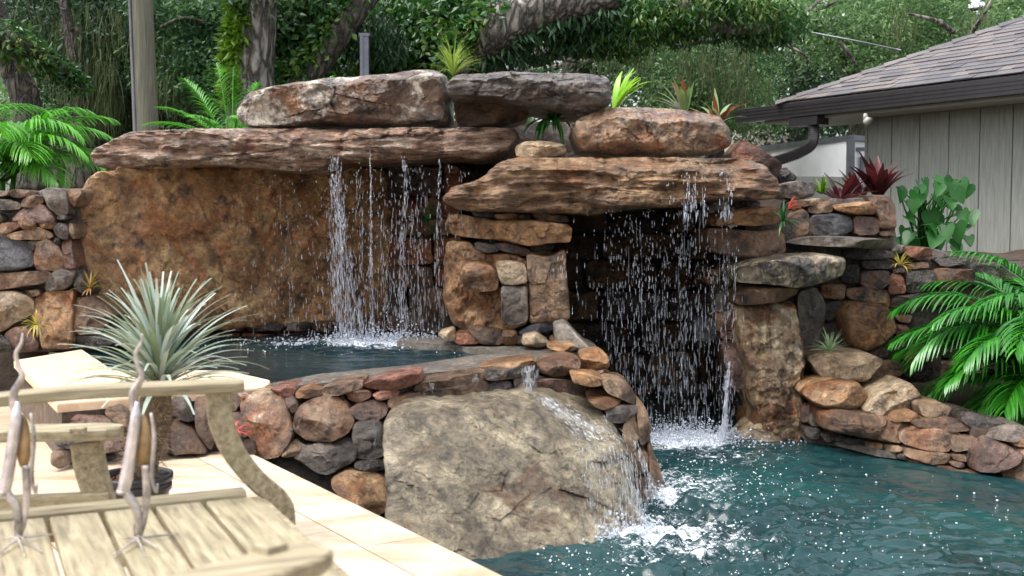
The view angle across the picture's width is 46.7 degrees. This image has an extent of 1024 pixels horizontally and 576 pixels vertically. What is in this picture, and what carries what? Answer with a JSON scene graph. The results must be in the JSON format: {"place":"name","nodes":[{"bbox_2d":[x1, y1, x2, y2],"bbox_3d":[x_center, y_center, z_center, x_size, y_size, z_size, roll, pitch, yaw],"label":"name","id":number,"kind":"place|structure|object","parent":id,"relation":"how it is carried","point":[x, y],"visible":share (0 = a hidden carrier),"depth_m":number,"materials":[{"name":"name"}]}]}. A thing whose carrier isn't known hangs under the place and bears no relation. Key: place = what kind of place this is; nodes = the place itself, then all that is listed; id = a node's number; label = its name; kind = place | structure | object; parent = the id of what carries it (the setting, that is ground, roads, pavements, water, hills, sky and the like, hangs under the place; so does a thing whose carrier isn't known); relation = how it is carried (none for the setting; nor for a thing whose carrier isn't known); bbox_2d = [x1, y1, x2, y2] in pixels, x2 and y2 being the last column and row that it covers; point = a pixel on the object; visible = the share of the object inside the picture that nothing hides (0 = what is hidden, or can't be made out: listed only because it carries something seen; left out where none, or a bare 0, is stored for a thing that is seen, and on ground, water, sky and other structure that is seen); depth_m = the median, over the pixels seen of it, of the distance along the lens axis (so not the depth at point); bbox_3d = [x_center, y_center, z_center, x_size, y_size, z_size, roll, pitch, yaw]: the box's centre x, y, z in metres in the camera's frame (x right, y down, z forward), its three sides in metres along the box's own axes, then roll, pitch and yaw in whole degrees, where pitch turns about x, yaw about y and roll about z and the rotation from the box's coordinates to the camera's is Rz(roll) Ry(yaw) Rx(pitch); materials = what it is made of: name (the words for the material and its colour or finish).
{"place":"outdoors","nodes":[
{"label":"outdoors","id":0,"kind":"place"},
{"bbox_2d":[141,62,261,128],"bbox_3d":[-2.322,-1.405,9.473,1.227,0.900,0.834,3,5,42],"label":"palm","id":1,"kind":"object","parent":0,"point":[214,124],"visible":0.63,"depth_m":9.65,"materials":[{"name":"green plant"}]},
{"bbox_2d":[166,0,338,128],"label":"oak tree","id":2,"kind":"object","parent":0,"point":[245,42],"visible":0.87,"depth_m":12.17,"materials":[{"name":"green plant"}]},
{"bbox_2d":[85,329,479,382],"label":"spa water","id":3,"kind":"structure","parent":0,"point":[282,363],"depth_m":6.93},
{"bbox_2d":[0,188,128,352],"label":"stone wall","id":4,"kind":"structure","parent":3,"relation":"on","point":[43,232],"depth_m":7.08,"materials":[{"name":"stone"}]},
{"bbox_2d":[19,309,54,337],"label":"air plant","id":5,"kind":"object","parent":4,"relation":"attached to","point":[35,325],"visible":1,"depth_m":6.86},
{"bbox_2d":[66,267,106,295],"bbox_3d":[-2.516,-0.045,7.070,0.229,0.171,0.262,0,4,0],"label":"air plant","id":6,"kind":"object","parent":4,"relation":"on","point":[90,284],"visible":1,"depth_m":7.05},
{"bbox_2d":[207,318,390,336],"bbox_3d":[-1.466,0.321,8.362,1.358,0.229,0.472,-1,4,-17],"label":"stone footing","id":7,"kind":"object","parent":3,"relation":"on","point":[288,329],"visible":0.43,"depth_m":8.18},
{"bbox_2d":[80,166,398,331],"bbox_3d":[-1.785,-0.297,8.396,2.831,1.159,0.831,-3,5,-40],"label":"boulder","id":8,"kind":"object","parent":7,"relation":"on","point":[134,220],"visible":0.89,"depth_m":7.93,"materials":[{"name":"stone"}]},
{"bbox_2d":[90,127,519,174],"bbox_3d":[-1.304,-0.935,8.367,2.718,0.285,2.037,0,4,0],"label":"rock slab","id":9,"kind":"object","parent":8,"relation":"on","point":[307,151],"visible":0.98,"depth_m":7.46,"materials":[{"name":"stone"}]},
{"bbox_2d":[236,70,453,128],"bbox_3d":[-1.097,-1.261,8.157,1.380,0.397,1.219,0,4,0],"label":"boulder","id":10,"kind":"object","parent":9,"relation":"on","point":[416,98],"visible":0.97,"depth_m":7.63,"materials":[{"name":"stone"}]},
{"bbox_2d":[420,34,485,75],"bbox_3d":[-0.369,-1.503,7.654,0.383,0.261,0.423,-3,5,-39],"label":"grass tuft","id":11,"kind":"object","parent":10,"relation":"on","point":[452,64],"visible":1,"depth_m":7.64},
{"bbox_2d":[455,103,528,127],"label":"boulder","id":12,"kind":"object","parent":9,"relation":"on","point":[482,115],"visible":0.73,"depth_m":7.82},
{"bbox_2d":[376,192,430,228],"bbox_3d":[-0.726,-0.518,7.940,0.358,0.254,0.270,-1,4,-19],"label":"plant","id":13,"kind":"object","parent":8,"relation":"hanging from","point":[411,198],"visible":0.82,"depth_m":8.00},
{"bbox_2d":[193,155,490,342],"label":"waterfall","id":14,"kind":"structure","parent":3,"relation":"on","point":[336,272],"depth_m":7.55,"materials":[{"name":"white liquid"}]},
{"bbox_2d":[388,308,451,335],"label":"boulder","id":15,"kind":"object","parent":3,"relation":"on","point":[443,319],"visible":0.69,"depth_m":8.04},
{"bbox_2d":[378,165,465,330],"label":"grotto wall","id":16,"kind":"structure","parent":3,"relation":"on","point":[416,178],"depth_m":8.45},
{"bbox_2d":[0,0,1008,190],"label":"sky","id":17,"kind":"structure","parent":0,"point":[975,4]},
{"bbox_2d":[373,365,656,537],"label":"waterfall","id":18,"kind":"structure","parent":0,"point":[531,385],"depth_m":5.24,"materials":[{"name":"white liquid"}]},
{"bbox_2d":[379,390,1023,575],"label":"pool water","id":19,"kind":"structure","parent":0,"point":[973,535],"depth_m":5.26,"materials":[{"name":"liquid"}]},
{"bbox_2d":[217,312,805,544],"bbox_3d":[-0.331,0.577,6.777,3.651,0.732,2.990,2,4,26],"label":"splash","id":20,"kind":"object","parent":19,"relation":"on","point":[679,438],"visible":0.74,"depth_m":7.10,"materials":[{"name":"white liquid"}]},
{"bbox_2d":[382,386,642,559],"bbox_3d":[0.009,0.832,5.331,1.142,0.614,1.779,0,4,0],"label":"boulder","id":21,"kind":"object","parent":19,"relation":"in","point":[477,475],"visible":0.84,"depth_m":5.09,"materials":[{"name":"stone"}]},
{"bbox_2d":[478,212,550,339],"bbox_3d":[0.011,0.141,8.386,0.507,1.799,1.586,0,4,0],"label":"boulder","id":22,"kind":"object","parent":19,"relation":"in","point":[545,334],"visible":0.01,"depth_m":7.61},
{"bbox_2d":[205,330,1021,575],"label":"bubbles","id":23,"kind":"object","parent":19,"relation":"on","point":[733,525],"visible":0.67,"depth_m":5.14,"materials":[{"name":"white liquid"}]},
{"bbox_2d":[551,202,728,392],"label":"grotto wall","id":24,"kind":"structure","parent":19,"relation":"in","point":[592,280],"depth_m":8.96,"materials":[{"name":"stone"}]},
{"bbox_2d":[443,156,780,215],"bbox_3d":[0.590,-0.678,8.140,2.027,0.360,2.552,0,4,0],"label":"rock slab","id":25,"kind":"object","parent":24,"relation":"on","point":[594,186],"visible":1,"depth_m":6.98,"materials":[{"name":"brown stone"}]},
{"bbox_2d":[409,202,440,235],"bbox_3d":[-0.576,-0.452,7.877,0.241,0.248,0.362,-1,4,-15],"label":"air plant","id":26,"kind":"object","parent":25,"relation":"attached to","point":[426,220],"visible":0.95,"depth_m":7.89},
{"bbox_2d":[454,121,580,182],"bbox_3d":[-0.015,-0.980,9.253,1.170,0.604,0.986,0,4,0],"label":"boulder","id":27,"kind":"object","parent":25,"relation":"on","point":[477,173],"visible":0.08,"depth_m":8.78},
{"bbox_2d":[515,141,565,157],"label":"boulder","id":28,"kind":"object","parent":25,"relation":"on","point":[542,149],"visible":0.88,"depth_m":7.34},
{"bbox_2d":[569,107,730,157],"bbox_3d":[0.882,-1.004,7.784,1.017,0.313,1.094,0,4,0],"label":"boulder","id":29,"kind":"object","parent":25,"relation":"on","point":[619,132],"visible":0.99,"depth_m":7.34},
{"bbox_2d":[446,71,611,122],"bbox_3d":[0.105,-1.248,7.794,1.039,0.265,1.087,0,4,0],"label":"boulder","id":30,"kind":"object","parent":29,"relation":"on","point":[579,95],"visible":0.99,"depth_m":7.34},
{"bbox_2d":[518,110,576,143],"bbox_3d":[0.283,-1.008,7.554,0.531,0.259,0.309,0,4,0],"label":"hanging plant","id":31,"kind":"object","parent":30,"relation":"hanging from","point":[542,125],"visible":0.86,"depth_m":7.54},
{"bbox_2d":[612,68,650,107],"bbox_3d":[0.797,-1.375,8.143,0.213,0.301,0.366,-2,4,-27],"label":"bromeliad","id":32,"kind":"object","parent":29,"relation":"on","point":[621,93],"visible":0.93,"depth_m":8.11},
{"bbox_2d":[650,78,693,110],"bbox_3d":[1.145,-1.321,8.166,0.242,0.221,0.413,-2,4,-27],"label":"bromeliad","id":33,"kind":"object","parent":29,"relation":"on","point":[683,95],"visible":0.92,"depth_m":8.09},
{"bbox_2d":[690,88,748,120],"bbox_3d":[1.428,-1.253,8.117,0.413,0.248,0.433,0,4,0],"label":"bromeliad","id":34,"kind":"object","parent":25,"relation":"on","point":[724,112],"visible":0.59,"depth_m":8.10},
{"bbox_2d":[723,140,781,176],"bbox_3d":[1.585,-0.849,7.853,0.341,0.241,0.420,0,4,0],"label":"rock slab","id":35,"kind":"object","parent":25,"relation":"on","point":[743,149],"visible":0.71,"depth_m":7.67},
{"bbox_2d":[560,169,743,444],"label":"waterfall","id":36,"kind":"structure","parent":19,"relation":"on","point":[725,413],"depth_m":7.07,"materials":[{"name":"white liquid"}]},
{"bbox_2d":[734,417,779,441],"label":"boulder","id":37,"kind":"object","parent":19,"relation":"in","point":[746,425],"visible":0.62,"depth_m":7.12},
{"bbox_2d":[704,218,825,421],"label":"rock wall","id":38,"kind":"structure","parent":19,"relation":"in","point":[712,364],"depth_m":8.02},
{"bbox_2d":[729,300,805,440],"bbox_3d":[1.567,0.509,7.427,0.422,0.869,0.793,0,4,0],"label":"boulder","id":39,"kind":"object","parent":19,"relation":"on","point":[768,344],"visible":0.94,"depth_m":7.12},
{"bbox_2d":[727,283,797,304],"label":"boulder","id":40,"kind":"object","parent":39,"relation":"on","point":[752,294],"visible":0.94,"depth_m":7.08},
{"bbox_2d":[719,251,845,287],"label":"boulder","id":41,"kind":"object","parent":40,"relation":"on","point":[798,269],"visible":0.97,"depth_m":6.90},
{"bbox_2d":[692,227,785,258],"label":"boulder","id":42,"kind":"object","parent":41,"relation":"on","point":[748,244],"visible":0.92,"depth_m":7.25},
{"bbox_2d":[704,206,780,225],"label":"boulder","id":43,"kind":"object","parent":42,"relation":"on","point":[752,216],"visible":0.95,"depth_m":7.15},
{"bbox_2d":[686,195,975,391],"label":"stone wall","id":44,"kind":"structure","parent":39,"relation":"on","point":[874,275],"depth_m":7.41,"materials":[{"name":"stone"}]},
{"bbox_2d":[774,181,815,200],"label":"boulder","id":45,"kind":"object","parent":44,"relation":"on","point":[799,190],"visible":0.88,"depth_m":7.51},
{"bbox_2d":[776,167,796,182],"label":"boulder","id":46,"kind":"object","parent":45,"relation":"on","point":[785,174],"visible":0.67,"depth_m":7.81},
{"bbox_2d":[815,175,834,193],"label":"ground plant","id":47,"kind":"object","parent":44,"relation":"on","point":[821,189],"visible":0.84,"depth_m":7.84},
{"bbox_2d":[785,236,892,248],"bbox_3d":[2.003,-0.289,7.372,0.596,0.072,0.949,0,4,0],"label":"rock slab","id":48,"kind":"object","parent":44,"relation":"on","point":[849,242],"visible":0.98,"depth_m":7.05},
{"bbox_2d":[809,170,874,198],"bbox_3d":[2.185,-0.679,7.891,0.488,0.209,0.454,2,4,32],"label":"cordyline","id":49,"kind":"object","parent":44,"relation":"on","point":[840,193],"visible":0.79,"depth_m":7.88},
{"bbox_2d":[833,170,868,195],"bbox_3d":[2.331,-0.702,8.072,0.354,0.218,0.210,0,4,0],"label":"cordyline","id":50,"kind":"object","parent":44,"relation":"on","point":[856,183],"visible":0.31,"depth_m":8.04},
{"bbox_2d":[850,151,913,194],"bbox_3d":[2.467,-0.767,7.955,0.402,0.302,0.412,2,4,28],"label":"cordyline","id":51,"kind":"object","parent":44,"relation":"on","point":[881,179],"visible":0.89,"depth_m":7.92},
{"bbox_2d":[890,252,914,272],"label":"air plant","id":52,"kind":"object","parent":44,"relation":"on","point":[899,263],"visible":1,"depth_m":7.13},
{"bbox_2d":[800,396,1023,479],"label":"stone kerb","id":53,"kind":"structure","parent":19,"relation":"in","point":[932,433],"depth_m":6.40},
{"bbox_2d":[805,401,907,442],"bbox_3d":[1.997,0.763,6.895,0.466,0.162,0.672,0,4,0],"label":"rock slab","id":54,"kind":"object","parent":53,"relation":"on","point":[861,423],"visible":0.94,"depth_m":6.63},
{"bbox_2d":[794,374,867,408],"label":"boulder","id":55,"kind":"object","parent":54,"relation":"on","point":[828,392],"visible":0.94,"depth_m":6.81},
{"bbox_2d":[804,345,882,381],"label":"boulder","id":56,"kind":"object","parent":55,"relation":"on","point":[851,363],"visible":0.88,"depth_m":7.02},
{"bbox_2d":[794,287,825,369],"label":"boulder","id":57,"kind":"object","parent":56,"relation":"on","point":[809,303],"visible":0.68,"depth_m":7.38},
{"bbox_2d":[809,327,846,351],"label":"air plant","id":58,"kind":"object","parent":56,"relation":"on","point":[830,346],"visible":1,"depth_m":6.90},
{"bbox_2d":[834,299,895,351],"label":"boulder","id":59,"kind":"object","parent":56,"relation":"on","point":[864,326],"visible":0.95,"depth_m":7.21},
{"bbox_2d":[878,296,895,306],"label":"air plant","id":60,"kind":"object","parent":59,"relation":"on","point":[887,304],"visible":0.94,"depth_m":7.17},
{"bbox_2d":[859,375,921,414],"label":"boulder","id":61,"kind":"object","parent":54,"relation":"on","point":[887,394],"visible":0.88,"depth_m":6.71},
{"bbox_2d":[724,128,788,151],"bbox_3d":[5.094,-1.684,23.089,2.645,3.008,5.390,0,4,8],"label":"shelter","id":62,"kind":"object","parent":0,"point":[757,140],"visible":0.01,"depth_m":22.31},
{"bbox_2d":[769,197,802,233],"bbox_3d":[1.599,-0.423,6.981,0.221,0.238,0.220,-2,4,-30],"label":"air plant","id":63,"kind":"object","parent":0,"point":[781,213],"visible":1,"depth_m":6.97,"materials":[{"name":"green plant"}]},
{"bbox_2d":[911,380,1023,443],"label":"planting bed","id":64,"kind":"object","parent":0,"point":[958,400],"visible":0.14,"depth_m":7.40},
{"bbox_2d":[884,272,1023,424],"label":"palm","id":65,"kind":"object","parent":64,"relation":"on","point":[1013,399],"visible":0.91,"depth_m":6.73,"materials":[{"name":"green plant"}]},
{"bbox_2d":[918,251,1023,388],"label":"palm","id":66,"kind":"object","parent":64,"relation":"on","point":[999,295],"visible":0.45,"depth_m":7.04,"materials":[{"name":"green plant"}]},
{"bbox_2d":[936,260,1023,385],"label":"stone wall","id":67,"kind":"structure","parent":64,"relation":"on","point":[946,361],"depth_m":7.98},
{"bbox_2d":[895,174,979,254],"bbox_3d":[2.833,-0.481,7.946,0.576,0.567,0.659,0,4,0],"label":"heart leaf plant","id":68,"kind":"object","parent":67,"relation":"on","point":[949,192],"visible":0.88,"depth_m":7.78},
{"label":"ground","id":69,"kind":"structure","parent":0,"visible":0},
{"bbox_2d":[0,46,69,187],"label":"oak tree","id":70,"kind":"object","parent":69,"relation":"on","point":[4,117],"visible":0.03,"depth_m":22.60,"materials":[{"name":"green plant"}]},
{"bbox_2d":[0,0,95,190],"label":"oak tree","id":71,"kind":"object","parent":69,"relation":"on","point":[19,52],"visible":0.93,"depth_m":12.36,"materials":[{"name":"green plant"}]},
{"bbox_2d":[0,333,131,391],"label":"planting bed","id":72,"kind":"object","parent":69,"relation":"on","point":[9,374],"depth_m":7.39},
{"bbox_2d":[0,103,53,169],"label":"palm","id":73,"kind":"object","parent":72,"relation":"on","point":[17,106],"visible":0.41,"depth_m":8.43,"materials":[{"name":"green plant"}]},
{"bbox_2d":[0,106,120,190],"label":"palm","id":74,"kind":"object","parent":72,"relation":"on","point":[22,142],"visible":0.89,"depth_m":7.84,"materials":[{"name":"green plant"}]},
{"bbox_2d":[128,0,158,131],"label":"utility pole","id":75,"kind":"object","parent":72,"relation":"on","point":[143,67],"visible":0.38,"depth_m":11.30,"materials":[{"name":"grey wood"}]},
{"bbox_2d":[0,0,190,188],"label":"oak tree","id":76,"kind":"object","parent":69,"relation":"on","point":[83,30],"visible":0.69,"depth_m":14.61,"materials":[{"name":"green plant"}]},
{"bbox_2d":[31,38,191,170],"bbox_3d":[-5.544,-2.617,16.774,2.325,2.522,3.799,-1,4,-20],"label":"oak tree","id":77,"kind":"object","parent":69,"relation":"on","point":[125,121],"visible":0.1,"depth_m":15.95,"materials":[{"name":"green plant"}]},
{"bbox_2d":[111,0,224,128],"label":"oak tree","id":78,"kind":"object","parent":69,"relation":"on","point":[191,57],"visible":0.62,"depth_m":14.34,"materials":[{"name":"green plant"}]},
{"bbox_2d":[124,90,225,131],"bbox_3d":[-5.024,-2.501,17.927,2.889,2.094,3.055,0,4,0],"label":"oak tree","id":79,"kind":"object","parent":69,"relation":"on","point":[179,119],"visible":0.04,"depth_m":17.29,"materials":[{"name":"green plant"}]},
{"bbox_2d":[327,0,398,76],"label":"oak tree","id":80,"kind":"object","parent":69,"relation":"on","point":[338,60],"visible":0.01,"depth_m":17.66,"materials":[{"name":"green plant"}]},
{"bbox_2d":[359,33,370,75],"bbox_3d":[-1.534,-1.087,12.457,0.110,3.130,0.110,0,4,0],"label":"metal post","id":81,"kind":"object","parent":69,"relation":"on","point":[364,57],"visible":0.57,"depth_m":12.33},
{"bbox_2d":[466,211,478,242],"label":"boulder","id":82,"kind":"object","parent":69,"relation":"on","point":[474,240],"depth_m":9.39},
{"bbox_2d":[0,0,964,189],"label":"woodland","id":83,"kind":"object","parent":69,"relation":"on","point":[530,119],"depth_m":28.83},
{"bbox_2d":[274,0,812,110],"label":"oak tree","id":84,"kind":"object","parent":69,"relation":"on","point":[502,33],"visible":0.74,"depth_m":13.11,"materials":[{"name":"green plant"}]},
{"bbox_2d":[495,24,780,139],"bbox_3d":[1.176,-2.854,17.157,5.003,2.930,6.502,0,4,0],"label":"oak tree","id":85,"kind":"object","parent":69,"relation":"on","point":[714,54],"visible":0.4,"depth_m":15.43,"materials":[{"name":"green plant"}]},
{"bbox_2d":[551,198,804,330],"bbox_3d":[-0.275,-0.017,11.145,5.350,1.757,2.750,0,4,0],"label":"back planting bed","id":86,"kind":"object","parent":69,"relation":"on","point":[775,203],"depth_m":9.73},
{"bbox_2d":[626,43,790,158],"bbox_3d":[2.787,-2.395,16.387,2.479,2.124,3.000,0,4,0],"label":"oak tree","id":87,"kind":"object","parent":69,"relation":"on","point":[720,154],"visible":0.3,"depth_m":15.56,"materials":[{"name":"green plant"}]},
{"bbox_2d":[723,20,896,145],"bbox_3d":[5.843,-3.510,21.804,5.722,3.474,5.702,0,4,0],"label":"oak tree","id":88,"kind":"object","parent":69,"relation":"on","point":[799,85],"visible":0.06,"depth_m":20.54,"materials":[{"name":"green plant"}]},
{"bbox_2d":[757,135,864,176],"bbox_3d":[4.269,-1.129,17.338,2.673,2.011,2.151,3,4,35],"label":"trailer","id":89,"kind":"object","parent":69,"relation":"on","point":[830,156],"visible":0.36,"depth_m":16.43,"materials":[{"name":"white paint"}]},
{"bbox_2d":[795,177,863,198],"bbox_3d":[4.094,-0.662,15.288,1.011,1.532,0.080,-1,4,-11],"label":"fence","id":90,"kind":"object","parent":69,"relation":"on","point":[840,180],"visible":0.07,"depth_m":15.18,"materials":[{"name":"paint"}]},
{"bbox_2d":[716,0,1023,135],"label":"oak tree","id":91,"kind":"object","parent":69,"relation":"on","point":[919,25],"visible":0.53,"depth_m":16.75,"materials":[{"name":"green plant"}]},
{"bbox_2d":[735,15,1023,252],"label":"house","id":92,"kind":"structure","parent":69,"relation":"on","point":[953,108],"depth_m":11.27,"materials":[{"name":"wood"}]},
{"bbox_2d":[813,32,901,50],"bbox_3d":[4.173,-3.144,14.908,0.338,0.622,2.257,-2,4,-27],"label":"cable","id":93,"kind":"object","parent":92,"relation":"attached to","point":[858,41],"visible":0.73,"depth_m":14.89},
{"bbox_2d":[941,249,1023,262],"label":"planting bed","id":94,"kind":"object","parent":69,"relation":"on","point":[1016,255],"visible":0.16,"depth_m":9.55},
{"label":"deck base","id":95,"kind":"structure","parent":69,"relation":"on","visible":0},
{"bbox_2d":[0,406,501,575],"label":"deck","id":96,"kind":"structure","parent":95,"relation":"on","point":[358,540],"depth_m":4.11,"materials":[{"name":"tile"}]},
{"bbox_2d":[0,423,124,566],"bbox_3d":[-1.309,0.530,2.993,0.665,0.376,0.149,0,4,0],"label":"garden chair","id":97,"kind":"object","parent":96,"relation":"on","point":[90,465],"visible":0.66,"depth_m":3.00,"materials":[{"name":"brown wood"}]},
{"bbox_2d":[14,349,269,463],"bbox_3d":[-1.950,0.643,6.105,0.995,0.462,2.059,-2,4,-28],"label":"stone bench","id":98,"kind":"object","parent":96,"relation":"on","point":[39,371],"visible":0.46,"depth_m":5.71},
{"bbox_2d":[49,259,267,530],"bbox_3d":[-1.116,0.365,3.772,0.647,0.905,0.649,2,4,33],"label":"potted plant","id":99,"kind":"object","parent":96,"relation":"on","point":[164,331],"visible":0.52,"depth_m":3.72,"materials":[{"name":"green plant"}]},
{"bbox_2d":[0,378,349,575],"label":"garden bench","id":100,"kind":"object","parent":96,"relation":"on","point":[266,535],"visible":0.98,"depth_m":2.55,"materials":[{"name":"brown wood"}]},
{"bbox_2d":[0,334,55,555],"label":"bird sculpture","id":101,"kind":"object","parent":100,"relation":"on","point":[20,445],"visible":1,"depth_m":2.46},
{"bbox_2d":[113,334,177,557],"bbox_3d":[-0.754,0.313,2.392,0.126,0.434,0.175,0,4,0],"label":"bird sculpture","id":102,"kind":"object","parent":100,"relation":"on","point":[139,446],"visible":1,"depth_m":2.44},
{"bbox_2d":[50,340,663,514],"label":"stone wall","id":103,"kind":"structure","parent":95,"relation":"on","point":[318,435],"depth_m":5.39,"materials":[{"name":"stone"}]},
{"bbox_2d":[235,421,250,434],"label":"air plant","id":104,"kind":"object","parent":103,"relation":"on","point":[236,423],"visible":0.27,"depth_m":5.20,"materials":[{"name":"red plant"}]},
{"bbox_2d":[272,337,580,387],"bbox_3d":[-0.284,0.622,6.441,1.325,0.462,2.297,1,4,11],"label":"spa coping","id":105,"kind":"object","parent":103,"relation":"on","point":[487,352],"visible":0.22,"depth_m":6.64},
{"bbox_2d":[443,240,528,329],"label":"boulder","id":106,"kind":"object","parent":105,"relation":"on","point":[466,309],"visible":0.47,"depth_m":7.38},
{"bbox_2d":[461,261,498,291],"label":"boulder","id":107,"kind":"object","parent":106,"relation":"on","point":[480,276],"visible":0.98,"depth_m":7.08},
{"bbox_2d":[438,322,554,344],"bbox_3d":[-0.047,0.269,7.231,0.791,0.138,0.320,0,4,0],"label":"stone footing","id":108,"kind":"object","parent":105,"relation":"on","point":[481,334],"visible":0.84,"depth_m":7.09,"materials":[{"name":"stone"}]},
{"bbox_2d":[501,285,527,325],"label":"boulder","id":109,"kind":"object","parent":108,"relation":"on","point":[514,305],"visible":0.99,"depth_m":7.04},
{"bbox_2d":[496,260,527,284],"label":"boulder","id":110,"kind":"object","parent":109,"relation":"on","point":[511,272],"visible":0.95,"depth_m":7.04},
{"bbox_2d":[526,248,569,323],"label":"boulder","id":111,"kind":"object","parent":108,"relation":"on","point":[548,291],"visible":0.94,"depth_m":7.08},
{"bbox_2d":[471,211,568,255],"bbox_3d":[0.049,-0.338,7.372,0.597,0.285,0.323,0,4,0],"label":"stone course","id":112,"kind":"object","parent":111,"relation":"on","point":[512,248],"visible":0.9,"depth_m":7.23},
{"bbox_2d":[446,214,571,245],"bbox_3d":[-0.028,-0.375,7.581,0.774,0.195,1.116,0,4,0],"label":"rock slab","id":113,"kind":"object","parent":112,"relation":"on","point":[529,232],"visible":0.98,"depth_m":7.14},
{"bbox_2d":[521,331,547,347],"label":"boulder","id":114,"kind":"object","parent":105,"relation":"on","point":[534,339],"visible":0.93,"depth_m":6.92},
{"bbox_2d":[553,319,595,350],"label":"boulder","id":115,"kind":"object","parent":105,"relation":"on","point":[564,330],"visible":0.72,"depth_m":6.85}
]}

